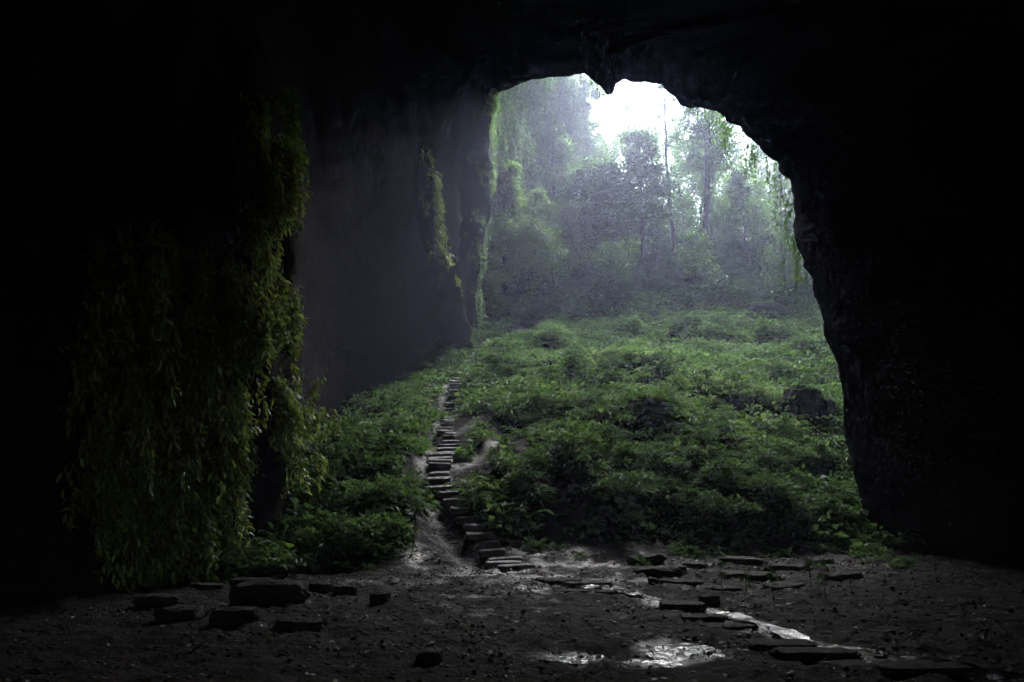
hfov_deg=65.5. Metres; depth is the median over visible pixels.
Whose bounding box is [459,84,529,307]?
vine curtain
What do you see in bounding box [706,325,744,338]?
shrub
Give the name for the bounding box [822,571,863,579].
flat stone
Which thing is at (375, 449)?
shrub
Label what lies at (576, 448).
shrub
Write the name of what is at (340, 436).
shrub
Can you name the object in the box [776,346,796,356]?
shrub
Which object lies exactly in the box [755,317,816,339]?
shrub
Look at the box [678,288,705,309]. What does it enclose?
bush
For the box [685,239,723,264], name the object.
bush
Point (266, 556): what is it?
undergrowth
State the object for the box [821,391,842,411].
shrub
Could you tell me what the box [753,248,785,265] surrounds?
bush
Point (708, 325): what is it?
shrub
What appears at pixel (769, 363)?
shrub
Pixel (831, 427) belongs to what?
shrub
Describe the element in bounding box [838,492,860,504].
shrub
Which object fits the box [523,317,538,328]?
bush
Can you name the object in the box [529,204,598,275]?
leafy tree
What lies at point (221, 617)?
stone block
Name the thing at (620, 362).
shrub
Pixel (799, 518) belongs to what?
shrub
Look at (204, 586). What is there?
stone block
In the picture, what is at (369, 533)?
shrub
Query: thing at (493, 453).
shrub
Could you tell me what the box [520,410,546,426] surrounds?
shrub
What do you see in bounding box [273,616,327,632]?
stone block
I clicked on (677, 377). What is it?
shrub
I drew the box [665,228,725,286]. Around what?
tree
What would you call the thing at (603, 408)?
shrub
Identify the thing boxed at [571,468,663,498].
shrub
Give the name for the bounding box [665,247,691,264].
bush
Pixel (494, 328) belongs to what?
shrub
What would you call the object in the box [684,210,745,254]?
tree
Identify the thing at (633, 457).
shrub
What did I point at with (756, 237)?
tree
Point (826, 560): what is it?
flat stone
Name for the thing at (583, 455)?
sapling
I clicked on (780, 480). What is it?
shrub
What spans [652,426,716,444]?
shrub
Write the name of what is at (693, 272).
bush
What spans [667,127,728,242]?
tree
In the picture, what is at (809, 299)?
bush
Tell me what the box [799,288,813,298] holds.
bush
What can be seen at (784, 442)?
shrub
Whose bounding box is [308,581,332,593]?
stone block
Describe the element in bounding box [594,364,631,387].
shrub
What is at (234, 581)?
stone block
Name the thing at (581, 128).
vine curtain
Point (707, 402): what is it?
sapling
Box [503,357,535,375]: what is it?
shrub
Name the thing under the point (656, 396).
shrub
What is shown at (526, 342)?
shrub
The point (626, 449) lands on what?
shrub
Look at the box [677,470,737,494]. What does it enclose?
shrub
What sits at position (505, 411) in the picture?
shrub
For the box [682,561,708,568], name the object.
flat stone
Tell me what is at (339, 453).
shrub
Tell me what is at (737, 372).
shrub
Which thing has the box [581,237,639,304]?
tree
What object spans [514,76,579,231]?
vine curtain
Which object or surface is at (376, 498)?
shrub
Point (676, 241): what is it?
bush
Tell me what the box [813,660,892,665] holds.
stepping slab
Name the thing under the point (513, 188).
leafy tree
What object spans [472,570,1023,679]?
water
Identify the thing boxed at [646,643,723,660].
water
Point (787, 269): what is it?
bush
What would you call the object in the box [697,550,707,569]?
seedling
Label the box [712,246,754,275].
bush
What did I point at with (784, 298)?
bush
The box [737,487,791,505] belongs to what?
shrub
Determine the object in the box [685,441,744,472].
shrub
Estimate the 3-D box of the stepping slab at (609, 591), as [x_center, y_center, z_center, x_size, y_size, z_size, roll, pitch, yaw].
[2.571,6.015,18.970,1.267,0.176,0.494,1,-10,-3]
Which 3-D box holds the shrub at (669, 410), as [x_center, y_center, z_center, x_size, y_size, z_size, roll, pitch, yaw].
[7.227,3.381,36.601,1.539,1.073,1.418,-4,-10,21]
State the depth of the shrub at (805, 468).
34.68 m
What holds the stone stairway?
on the ground
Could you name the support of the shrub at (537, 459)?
on the ground
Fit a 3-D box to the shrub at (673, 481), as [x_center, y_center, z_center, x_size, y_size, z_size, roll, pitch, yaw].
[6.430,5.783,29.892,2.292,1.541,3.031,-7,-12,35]
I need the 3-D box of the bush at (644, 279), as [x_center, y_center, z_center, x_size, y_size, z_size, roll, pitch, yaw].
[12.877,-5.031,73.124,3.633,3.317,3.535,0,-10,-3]
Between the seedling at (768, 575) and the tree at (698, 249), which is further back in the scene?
the tree at (698, 249)
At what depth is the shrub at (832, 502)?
30.04 m
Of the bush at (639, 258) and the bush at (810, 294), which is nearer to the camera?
the bush at (810, 294)
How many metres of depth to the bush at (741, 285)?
72.27 m
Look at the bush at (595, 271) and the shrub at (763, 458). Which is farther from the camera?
the bush at (595, 271)
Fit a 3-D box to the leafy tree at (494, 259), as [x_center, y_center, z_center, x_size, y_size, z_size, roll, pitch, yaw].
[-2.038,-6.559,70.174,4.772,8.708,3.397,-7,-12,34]
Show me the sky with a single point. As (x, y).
(639, 94)
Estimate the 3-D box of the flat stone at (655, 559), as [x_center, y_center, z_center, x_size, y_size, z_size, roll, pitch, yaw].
[4.151,6.774,24.627,1.262,0.405,0.850,2,-10,-13]
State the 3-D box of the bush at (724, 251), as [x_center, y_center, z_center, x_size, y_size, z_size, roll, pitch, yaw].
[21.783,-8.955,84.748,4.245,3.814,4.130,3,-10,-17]
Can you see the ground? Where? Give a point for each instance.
(132, 646)
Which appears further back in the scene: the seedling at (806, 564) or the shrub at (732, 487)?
the shrub at (732, 487)
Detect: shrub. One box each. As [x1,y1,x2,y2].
[283,471,329,507]
[285,492,298,503]
[286,455,354,492]
[286,526,330,552]
[300,511,382,554]
[303,415,362,447]
[305,438,350,472]
[311,515,392,554]
[312,515,367,555]
[324,480,359,496]
[329,432,359,441]
[330,436,366,461]
[330,490,365,510]
[342,477,422,503]
[347,423,386,446]
[348,404,381,424]
[351,461,387,477]
[352,508,416,543]
[352,526,394,545]
[360,474,405,497]
[362,448,379,457]
[362,492,395,509]
[366,388,397,410]
[372,511,412,534]
[380,406,430,434]
[382,424,401,434]
[480,388,508,401]
[481,338,525,367]
[482,447,510,466]
[484,333,526,353]
[486,326,501,336]
[495,408,517,422]
[497,361,531,371]
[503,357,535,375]
[504,465,548,488]
[506,335,543,348]
[511,383,539,392]
[515,388,554,412]
[516,442,563,473]
[519,341,533,349]
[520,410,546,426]
[523,347,548,356]
[528,325,571,344]
[529,362,563,380]
[534,389,593,416]
[537,320,576,337]
[538,431,584,453]
[553,434,603,467]
[555,342,593,368]
[556,428,607,461]
[558,338,572,346]
[559,318,579,328]
[562,447,628,467]
[564,406,604,424]
[571,360,604,380]
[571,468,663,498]
[578,387,616,406]
[579,457,654,484]
[587,405,622,418]
[592,398,626,417]
[593,422,655,454]
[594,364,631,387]
[594,374,637,386]
[596,354,631,367]
[602,348,622,358]
[604,380,629,393]
[604,401,665,428]
[605,438,650,467]
[610,336,647,348]
[612,314,646,331]
[616,337,652,350]
[617,349,637,361]
[618,307,644,319]
[620,430,647,441]
[624,455,646,461]
[628,357,689,382]
[632,364,656,374]
[636,481,672,502]
[639,470,679,494]
[640,439,678,456]
[642,346,679,369]
[642,447,690,476]
[645,390,671,404]
[645,475,703,509]
[646,365,674,376]
[646,374,671,385]
[650,443,719,469]
[652,387,680,402]
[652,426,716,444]
[653,403,685,421]
[656,373,690,391]
[657,420,691,435]
[657,484,741,520]
[672,336,708,350]
[672,468,690,482]
[674,311,703,326]
[676,489,738,519]
[677,373,703,390]
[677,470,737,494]
[679,445,711,460]
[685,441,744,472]
[685,455,753,485]
[688,469,738,484]
[694,366,718,376]
[694,433,720,447]
[695,339,726,355]
[696,417,714,435]
[697,313,737,332]
[702,494,760,525]
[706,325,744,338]
[709,411,730,420]
[709,502,763,525]
[712,421,746,443]
[718,365,764,383]
[718,404,734,415]
[721,322,748,338]
[722,461,754,473]
[725,473,797,498]
[726,478,748,493]
[730,473,788,499]
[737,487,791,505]
[738,494,771,519]
[740,420,760,426]
[740,448,796,467]
[740,461,760,474]
[742,497,780,519]
[747,316,778,336]
[748,348,759,361]
[748,454,776,465]
[751,436,771,447]
[753,435,803,462]
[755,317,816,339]
[756,355,799,373]
[758,349,775,358]
[758,480,810,517]
[760,394,784,410]
[760,413,797,437]
[768,344,796,354]
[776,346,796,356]
[776,500,836,528]
[777,392,842,414]
[788,332,819,349]
[790,464,812,472]
[792,447,819,463]
[795,491,855,514]
[798,372,816,385]
[800,438,842,462]
[808,446,837,465]
[808,479,860,502]
[808,494,861,519]
[816,431,846,448]
[819,420,843,435]
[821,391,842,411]
[826,496,851,507]
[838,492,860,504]
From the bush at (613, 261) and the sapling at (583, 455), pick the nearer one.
the sapling at (583, 455)
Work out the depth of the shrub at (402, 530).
25.14 m
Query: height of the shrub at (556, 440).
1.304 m
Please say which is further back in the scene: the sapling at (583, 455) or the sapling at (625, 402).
the sapling at (625, 402)
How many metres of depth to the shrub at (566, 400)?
38.77 m
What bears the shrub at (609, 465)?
on the ground
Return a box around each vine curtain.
[53,215,206,590]
[125,235,283,587]
[224,78,327,452]
[268,392,343,498]
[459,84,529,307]
[500,74,717,119]
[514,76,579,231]
[565,75,591,208]
[703,109,808,304]
[786,178,800,255]
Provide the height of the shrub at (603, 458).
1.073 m
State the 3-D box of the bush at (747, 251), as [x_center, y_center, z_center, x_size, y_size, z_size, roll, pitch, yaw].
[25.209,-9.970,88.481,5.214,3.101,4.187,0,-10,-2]
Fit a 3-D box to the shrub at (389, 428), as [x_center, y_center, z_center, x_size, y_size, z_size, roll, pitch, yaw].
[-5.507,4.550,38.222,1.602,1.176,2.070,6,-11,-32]
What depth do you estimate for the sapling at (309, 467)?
27.18 m
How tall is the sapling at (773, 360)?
2.758 m
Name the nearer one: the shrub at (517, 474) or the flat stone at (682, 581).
the flat stone at (682, 581)
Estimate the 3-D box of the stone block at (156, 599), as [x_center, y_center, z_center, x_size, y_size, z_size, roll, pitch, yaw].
[-7.423,5.444,16.641,0.915,0.319,0.469,0,-10,-2]
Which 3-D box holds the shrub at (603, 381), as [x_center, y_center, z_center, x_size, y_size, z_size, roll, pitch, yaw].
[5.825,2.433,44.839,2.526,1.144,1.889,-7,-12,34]
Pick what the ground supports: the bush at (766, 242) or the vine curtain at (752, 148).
the bush at (766, 242)
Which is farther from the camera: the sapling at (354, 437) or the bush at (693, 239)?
the bush at (693, 239)
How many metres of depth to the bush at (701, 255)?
83.84 m
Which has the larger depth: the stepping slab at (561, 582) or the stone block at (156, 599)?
the stepping slab at (561, 582)
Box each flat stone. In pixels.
[416,648,444,660]
[627,553,666,565]
[633,565,686,576]
[647,577,662,585]
[662,578,704,585]
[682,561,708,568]
[698,593,719,605]
[701,585,742,591]
[718,556,767,564]
[724,570,782,580]
[760,581,805,590]
[765,563,813,571]
[807,557,834,563]
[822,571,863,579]
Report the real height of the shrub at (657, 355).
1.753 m
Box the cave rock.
[0,0,1023,603]
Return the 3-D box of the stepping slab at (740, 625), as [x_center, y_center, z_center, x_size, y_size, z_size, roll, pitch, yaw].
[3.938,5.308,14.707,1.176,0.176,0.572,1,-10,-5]
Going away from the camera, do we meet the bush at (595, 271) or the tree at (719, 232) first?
the bush at (595, 271)
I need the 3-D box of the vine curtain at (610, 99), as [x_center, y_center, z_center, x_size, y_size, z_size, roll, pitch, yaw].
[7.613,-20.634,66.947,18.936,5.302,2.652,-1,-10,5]
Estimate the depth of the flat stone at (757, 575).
21.73 m
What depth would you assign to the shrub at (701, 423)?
35.54 m
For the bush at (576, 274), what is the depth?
76.81 m
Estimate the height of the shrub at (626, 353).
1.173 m
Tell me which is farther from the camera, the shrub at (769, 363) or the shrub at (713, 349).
the shrub at (713, 349)
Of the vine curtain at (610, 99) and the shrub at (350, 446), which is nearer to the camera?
the shrub at (350, 446)
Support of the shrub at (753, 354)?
on the ground
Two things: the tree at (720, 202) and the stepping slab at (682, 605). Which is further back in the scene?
the tree at (720, 202)
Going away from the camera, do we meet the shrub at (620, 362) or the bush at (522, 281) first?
the shrub at (620, 362)
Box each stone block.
[132,593,180,607]
[153,605,204,623]
[189,582,224,590]
[208,606,258,628]
[228,580,310,606]
[229,577,271,585]
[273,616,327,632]
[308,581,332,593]
[332,584,358,595]
[369,590,390,606]
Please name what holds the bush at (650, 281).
on the ground
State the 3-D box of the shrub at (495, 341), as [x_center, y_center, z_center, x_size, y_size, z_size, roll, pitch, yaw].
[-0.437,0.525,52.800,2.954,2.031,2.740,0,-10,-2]
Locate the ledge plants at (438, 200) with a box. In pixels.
[418,146,463,297]
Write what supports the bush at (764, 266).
on the ground
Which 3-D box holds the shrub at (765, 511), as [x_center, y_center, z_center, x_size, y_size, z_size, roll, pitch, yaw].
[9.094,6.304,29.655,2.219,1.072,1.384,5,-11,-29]
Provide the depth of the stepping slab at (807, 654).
12.13 m
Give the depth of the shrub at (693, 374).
43.62 m
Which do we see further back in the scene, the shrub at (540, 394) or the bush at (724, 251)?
the bush at (724, 251)
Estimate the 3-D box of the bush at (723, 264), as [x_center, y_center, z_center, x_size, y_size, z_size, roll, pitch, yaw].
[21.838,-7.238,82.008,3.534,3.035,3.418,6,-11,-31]
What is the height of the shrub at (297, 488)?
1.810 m
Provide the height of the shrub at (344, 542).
1.500 m
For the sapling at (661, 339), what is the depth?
48.23 m
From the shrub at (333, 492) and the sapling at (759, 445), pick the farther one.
the sapling at (759, 445)
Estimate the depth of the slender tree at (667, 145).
88.43 m
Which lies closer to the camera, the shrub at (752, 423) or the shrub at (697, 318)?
the shrub at (752, 423)
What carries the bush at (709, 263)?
on the ground
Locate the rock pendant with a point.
(474, 141)
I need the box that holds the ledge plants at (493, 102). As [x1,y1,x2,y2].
[456,81,501,329]
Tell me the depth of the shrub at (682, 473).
31.30 m
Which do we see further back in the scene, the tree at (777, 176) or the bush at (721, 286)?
the tree at (777, 176)
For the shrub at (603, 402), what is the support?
on the ground
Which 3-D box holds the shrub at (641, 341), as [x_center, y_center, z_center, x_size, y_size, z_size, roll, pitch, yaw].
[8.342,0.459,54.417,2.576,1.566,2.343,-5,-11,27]
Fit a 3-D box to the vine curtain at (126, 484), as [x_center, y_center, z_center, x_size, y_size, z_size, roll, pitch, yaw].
[-9.409,1.844,19.714,2.994,10.514,4.223,-5,-11,26]
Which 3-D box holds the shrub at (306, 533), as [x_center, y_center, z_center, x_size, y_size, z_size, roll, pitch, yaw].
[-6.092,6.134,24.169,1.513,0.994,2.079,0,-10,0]
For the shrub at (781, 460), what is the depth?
34.00 m
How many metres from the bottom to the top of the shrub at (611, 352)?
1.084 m
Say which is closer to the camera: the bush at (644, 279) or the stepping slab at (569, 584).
the stepping slab at (569, 584)
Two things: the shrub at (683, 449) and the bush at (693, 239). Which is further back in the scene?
the bush at (693, 239)
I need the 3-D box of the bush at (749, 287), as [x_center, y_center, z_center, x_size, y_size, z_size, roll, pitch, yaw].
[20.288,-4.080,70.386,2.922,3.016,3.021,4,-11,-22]
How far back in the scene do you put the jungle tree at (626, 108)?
109.45 m
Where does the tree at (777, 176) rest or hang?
on the ground
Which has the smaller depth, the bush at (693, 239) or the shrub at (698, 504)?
the shrub at (698, 504)
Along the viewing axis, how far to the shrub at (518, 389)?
42.62 m
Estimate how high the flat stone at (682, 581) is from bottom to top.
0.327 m
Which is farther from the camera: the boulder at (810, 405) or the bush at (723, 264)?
the bush at (723, 264)
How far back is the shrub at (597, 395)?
38.87 m
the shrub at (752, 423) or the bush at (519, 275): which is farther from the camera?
the bush at (519, 275)
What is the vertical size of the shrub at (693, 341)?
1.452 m
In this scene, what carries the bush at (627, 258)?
on the ground
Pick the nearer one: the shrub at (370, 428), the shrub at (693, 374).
the shrub at (370, 428)
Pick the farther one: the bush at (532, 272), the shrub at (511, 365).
the bush at (532, 272)
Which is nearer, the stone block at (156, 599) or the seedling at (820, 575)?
the stone block at (156, 599)
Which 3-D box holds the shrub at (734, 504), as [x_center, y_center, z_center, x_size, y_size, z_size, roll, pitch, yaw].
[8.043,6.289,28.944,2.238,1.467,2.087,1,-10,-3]
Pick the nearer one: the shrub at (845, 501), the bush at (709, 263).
the shrub at (845, 501)
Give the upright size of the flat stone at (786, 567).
0.253 m
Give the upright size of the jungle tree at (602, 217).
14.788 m
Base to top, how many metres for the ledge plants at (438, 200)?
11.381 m
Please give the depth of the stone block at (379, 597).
17.02 m
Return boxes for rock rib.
[416,147,472,352]
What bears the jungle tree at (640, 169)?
on the ground
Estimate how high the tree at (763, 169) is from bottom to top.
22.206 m
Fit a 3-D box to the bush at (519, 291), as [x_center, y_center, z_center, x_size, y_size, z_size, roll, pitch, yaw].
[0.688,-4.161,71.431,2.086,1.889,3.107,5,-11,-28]
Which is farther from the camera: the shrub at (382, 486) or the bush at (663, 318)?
the bush at (663, 318)
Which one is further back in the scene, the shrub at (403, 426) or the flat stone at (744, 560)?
the shrub at (403, 426)
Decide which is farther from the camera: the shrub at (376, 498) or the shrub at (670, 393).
the shrub at (670, 393)
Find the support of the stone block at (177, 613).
on the ground
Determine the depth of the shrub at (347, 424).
32.10 m
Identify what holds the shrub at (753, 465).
on the ground
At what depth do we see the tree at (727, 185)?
103.53 m
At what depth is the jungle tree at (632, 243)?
85.48 m
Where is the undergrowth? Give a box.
[170,267,931,583]
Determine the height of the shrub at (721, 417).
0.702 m
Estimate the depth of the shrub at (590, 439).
31.51 m
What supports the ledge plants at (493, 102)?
hanging from the rock pendant
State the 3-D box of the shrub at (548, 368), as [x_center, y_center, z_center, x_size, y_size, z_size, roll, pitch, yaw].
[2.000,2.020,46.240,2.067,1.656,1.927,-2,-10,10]
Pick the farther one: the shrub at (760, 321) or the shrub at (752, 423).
the shrub at (760, 321)
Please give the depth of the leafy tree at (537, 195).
76.17 m
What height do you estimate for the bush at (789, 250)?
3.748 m
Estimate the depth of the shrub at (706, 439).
34.39 m
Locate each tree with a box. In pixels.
[476,224,511,304]
[487,160,555,296]
[501,186,567,287]
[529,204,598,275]
[532,122,589,223]
[537,222,579,285]
[553,151,642,269]
[575,75,630,207]
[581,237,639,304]
[588,122,695,265]
[591,134,624,244]
[597,187,666,264]
[600,86,663,198]
[625,121,685,212]
[639,84,688,258]
[639,204,685,259]
[646,106,772,244]
[659,190,701,244]
[662,128,699,225]
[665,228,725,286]
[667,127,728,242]
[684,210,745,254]
[692,193,763,259]
[699,116,747,237]
[711,165,772,241]
[714,161,788,259]
[743,215,782,258]
[744,143,783,208]
[748,194,794,257]
[750,227,810,293]
[764,160,790,222]
[764,166,790,275]
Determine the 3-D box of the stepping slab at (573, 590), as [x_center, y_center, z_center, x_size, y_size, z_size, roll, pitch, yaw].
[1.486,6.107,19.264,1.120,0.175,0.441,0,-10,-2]
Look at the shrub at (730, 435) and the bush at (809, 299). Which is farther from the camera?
the bush at (809, 299)
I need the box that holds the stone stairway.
[423,370,536,569]
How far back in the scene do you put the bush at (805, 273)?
75.24 m
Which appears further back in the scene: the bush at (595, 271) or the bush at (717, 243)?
the bush at (717, 243)
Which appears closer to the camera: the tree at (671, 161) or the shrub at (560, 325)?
the shrub at (560, 325)
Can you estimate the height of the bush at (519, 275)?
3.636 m
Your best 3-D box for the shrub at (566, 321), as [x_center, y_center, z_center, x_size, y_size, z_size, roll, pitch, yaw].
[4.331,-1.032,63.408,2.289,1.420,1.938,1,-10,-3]
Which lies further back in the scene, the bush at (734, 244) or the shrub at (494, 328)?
the bush at (734, 244)
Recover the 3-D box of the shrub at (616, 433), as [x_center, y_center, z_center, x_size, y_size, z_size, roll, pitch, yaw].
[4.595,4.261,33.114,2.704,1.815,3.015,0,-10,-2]
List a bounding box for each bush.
[507,264,533,287]
[508,283,532,301]
[509,273,535,292]
[522,264,563,286]
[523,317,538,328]
[565,258,598,281]
[567,266,584,285]
[580,256,623,288]
[607,254,621,268]
[609,250,642,275]
[629,242,650,261]
[633,225,682,263]
[633,270,663,292]
[634,271,670,291]
[637,305,663,321]
[654,315,674,327]
[665,231,697,256]
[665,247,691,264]
[668,318,688,335]
[669,255,716,288]
[672,255,719,285]
[675,275,693,288]
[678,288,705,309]
[679,222,720,250]
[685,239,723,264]
[685,245,718,266]
[689,252,724,276]
[690,267,752,310]
[692,279,718,305]
[693,236,728,260]
[703,238,736,264]
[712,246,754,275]
[712,256,735,273]
[716,266,745,282]
[716,274,759,296]
[722,236,749,261]
[723,238,758,260]
[737,279,757,301]
[739,273,775,292]
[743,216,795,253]
[743,239,758,259]
[744,266,771,290]
[749,236,783,256]
[751,286,773,300]
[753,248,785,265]
[755,251,785,277]
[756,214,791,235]
[759,279,806,306]
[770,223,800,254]
[776,241,802,263]
[777,266,792,278]
[778,276,810,294]
[781,271,812,293]
[787,264,811,281]
[789,293,814,309]
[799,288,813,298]
[802,294,816,307]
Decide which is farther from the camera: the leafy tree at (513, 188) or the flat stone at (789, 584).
the leafy tree at (513, 188)
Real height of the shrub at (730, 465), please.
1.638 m
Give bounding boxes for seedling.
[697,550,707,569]
[715,560,726,588]
[739,567,751,595]
[765,564,779,599]
[802,551,814,586]
[816,566,830,598]
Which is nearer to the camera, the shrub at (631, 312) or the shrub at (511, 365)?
the shrub at (511, 365)
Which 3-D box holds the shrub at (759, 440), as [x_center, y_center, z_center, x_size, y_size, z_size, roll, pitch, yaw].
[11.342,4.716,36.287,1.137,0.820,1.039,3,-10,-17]
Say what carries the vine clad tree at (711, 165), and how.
on the ground
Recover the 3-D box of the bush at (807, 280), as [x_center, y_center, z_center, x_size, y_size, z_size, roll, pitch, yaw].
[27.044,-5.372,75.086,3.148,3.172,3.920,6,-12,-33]
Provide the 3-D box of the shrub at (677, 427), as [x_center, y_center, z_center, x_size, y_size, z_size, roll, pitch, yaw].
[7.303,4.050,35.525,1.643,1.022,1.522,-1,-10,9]
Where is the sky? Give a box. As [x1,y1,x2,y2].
[582,73,786,239]
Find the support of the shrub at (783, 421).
on the ground
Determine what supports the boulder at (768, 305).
on the ground
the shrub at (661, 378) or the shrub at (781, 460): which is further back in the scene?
the shrub at (661, 378)
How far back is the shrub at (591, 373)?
45.84 m
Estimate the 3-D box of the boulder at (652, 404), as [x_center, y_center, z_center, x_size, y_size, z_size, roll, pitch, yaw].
[6.022,3.389,37.782,3.682,2.225,2.862,7,-12,-36]
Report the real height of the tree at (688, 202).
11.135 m
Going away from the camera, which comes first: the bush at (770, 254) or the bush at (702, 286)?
the bush at (702, 286)
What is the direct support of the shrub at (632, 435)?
on the ground
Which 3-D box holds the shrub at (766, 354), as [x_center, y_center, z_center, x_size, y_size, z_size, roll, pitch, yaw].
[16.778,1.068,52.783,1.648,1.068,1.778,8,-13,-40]
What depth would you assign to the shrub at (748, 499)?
29.41 m
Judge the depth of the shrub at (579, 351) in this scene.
47.07 m
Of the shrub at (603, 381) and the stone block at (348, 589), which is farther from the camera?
the shrub at (603, 381)
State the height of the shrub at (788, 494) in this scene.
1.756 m
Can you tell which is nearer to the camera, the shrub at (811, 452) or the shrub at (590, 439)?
the shrub at (590, 439)
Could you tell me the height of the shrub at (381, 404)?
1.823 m
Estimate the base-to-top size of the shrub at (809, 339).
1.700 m
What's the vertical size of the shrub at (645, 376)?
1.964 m
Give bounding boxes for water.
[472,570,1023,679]
[543,652,604,663]
[625,658,682,667]
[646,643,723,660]
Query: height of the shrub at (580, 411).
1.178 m
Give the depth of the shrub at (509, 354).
49.34 m
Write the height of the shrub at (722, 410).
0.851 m
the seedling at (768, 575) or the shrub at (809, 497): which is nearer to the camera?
the seedling at (768, 575)
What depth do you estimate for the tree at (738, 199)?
89.44 m
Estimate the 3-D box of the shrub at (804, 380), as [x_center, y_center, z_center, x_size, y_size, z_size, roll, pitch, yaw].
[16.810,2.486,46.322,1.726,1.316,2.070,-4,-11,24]
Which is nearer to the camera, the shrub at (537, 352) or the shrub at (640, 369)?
the shrub at (640, 369)
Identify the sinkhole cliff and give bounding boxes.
[458,74,580,303]
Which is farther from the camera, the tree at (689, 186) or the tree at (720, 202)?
the tree at (689, 186)
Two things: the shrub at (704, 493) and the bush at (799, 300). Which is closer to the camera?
the shrub at (704, 493)
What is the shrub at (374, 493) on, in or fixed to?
on the ground
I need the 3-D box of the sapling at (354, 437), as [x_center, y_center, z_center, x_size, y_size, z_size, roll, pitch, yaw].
[-5.676,4.126,29.422,0.937,1.948,0.867,-2,-10,11]
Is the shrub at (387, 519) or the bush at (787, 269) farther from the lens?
the bush at (787, 269)
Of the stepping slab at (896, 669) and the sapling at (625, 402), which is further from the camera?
the sapling at (625, 402)
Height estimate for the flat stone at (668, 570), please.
0.390 m
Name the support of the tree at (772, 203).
on the ground
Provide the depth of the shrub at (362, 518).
24.21 m
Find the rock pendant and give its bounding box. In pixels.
[455,78,496,332]
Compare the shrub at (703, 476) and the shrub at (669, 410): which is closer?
the shrub at (703, 476)
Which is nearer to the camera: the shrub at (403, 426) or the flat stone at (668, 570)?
the flat stone at (668, 570)
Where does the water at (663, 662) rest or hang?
on the ground
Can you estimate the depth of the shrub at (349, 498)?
26.59 m
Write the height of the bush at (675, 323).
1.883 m
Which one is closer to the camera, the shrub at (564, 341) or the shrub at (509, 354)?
the shrub at (509, 354)
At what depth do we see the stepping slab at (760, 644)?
12.88 m
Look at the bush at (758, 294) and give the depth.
69.97 m
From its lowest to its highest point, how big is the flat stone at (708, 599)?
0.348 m
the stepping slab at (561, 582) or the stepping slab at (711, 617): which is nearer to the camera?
the stepping slab at (711, 617)
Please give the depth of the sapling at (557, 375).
41.54 m
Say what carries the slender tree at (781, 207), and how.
on the ground
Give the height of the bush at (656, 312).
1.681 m
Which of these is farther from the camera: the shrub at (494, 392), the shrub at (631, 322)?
the shrub at (631, 322)
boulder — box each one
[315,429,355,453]
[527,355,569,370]
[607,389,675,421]
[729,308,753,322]
[740,299,816,321]
[764,383,842,432]
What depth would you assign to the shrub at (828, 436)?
37.59 m
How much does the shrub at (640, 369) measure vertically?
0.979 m
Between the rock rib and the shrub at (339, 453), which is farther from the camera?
the rock rib
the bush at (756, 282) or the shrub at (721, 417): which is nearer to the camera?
the shrub at (721, 417)
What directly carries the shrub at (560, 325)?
on the ground
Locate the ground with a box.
[0,258,1023,681]
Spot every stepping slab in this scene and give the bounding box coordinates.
[535,577,581,583]
[556,589,591,592]
[562,581,612,588]
[594,589,641,594]
[658,600,706,610]
[679,613,724,622]
[698,621,758,629]
[741,638,816,650]
[771,646,861,661]
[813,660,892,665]
[877,660,973,679]
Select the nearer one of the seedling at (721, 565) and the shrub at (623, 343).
the seedling at (721, 565)
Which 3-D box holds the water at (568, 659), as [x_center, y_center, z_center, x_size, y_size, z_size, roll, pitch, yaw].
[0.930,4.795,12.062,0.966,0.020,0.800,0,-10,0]
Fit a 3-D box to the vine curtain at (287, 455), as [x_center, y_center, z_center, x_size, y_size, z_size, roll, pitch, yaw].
[-6.921,3.392,25.957,2.343,3.448,3.404,0,-10,0]
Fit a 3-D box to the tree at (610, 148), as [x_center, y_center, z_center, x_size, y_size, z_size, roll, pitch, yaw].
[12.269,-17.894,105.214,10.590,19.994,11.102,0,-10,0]
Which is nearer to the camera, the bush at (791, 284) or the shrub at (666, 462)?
the shrub at (666, 462)
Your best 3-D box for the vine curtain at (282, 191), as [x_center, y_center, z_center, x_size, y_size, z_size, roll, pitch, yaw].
[-8.541,-3.321,28.351,4.118,15.733,10.330,4,-10,-21]
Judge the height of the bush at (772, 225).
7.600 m
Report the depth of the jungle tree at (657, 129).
113.77 m
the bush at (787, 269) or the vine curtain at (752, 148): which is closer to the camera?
the vine curtain at (752, 148)
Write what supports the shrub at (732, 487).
on the ground
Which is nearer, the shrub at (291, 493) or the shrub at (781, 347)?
the shrub at (291, 493)
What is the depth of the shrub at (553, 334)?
55.64 m
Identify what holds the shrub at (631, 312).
on the ground
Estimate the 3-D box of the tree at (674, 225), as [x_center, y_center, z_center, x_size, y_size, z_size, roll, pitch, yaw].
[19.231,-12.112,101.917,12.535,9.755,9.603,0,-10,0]
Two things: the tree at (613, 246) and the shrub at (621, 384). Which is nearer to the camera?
the shrub at (621, 384)
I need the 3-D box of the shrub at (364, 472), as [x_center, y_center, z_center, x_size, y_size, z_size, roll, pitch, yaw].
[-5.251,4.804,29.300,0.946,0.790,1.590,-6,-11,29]
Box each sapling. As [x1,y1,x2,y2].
[296,460,325,501]
[345,426,374,463]
[550,361,565,389]
[575,448,608,492]
[616,386,637,436]
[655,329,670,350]
[692,377,714,415]
[747,427,769,471]
[766,335,782,377]
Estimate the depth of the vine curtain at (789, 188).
99.92 m

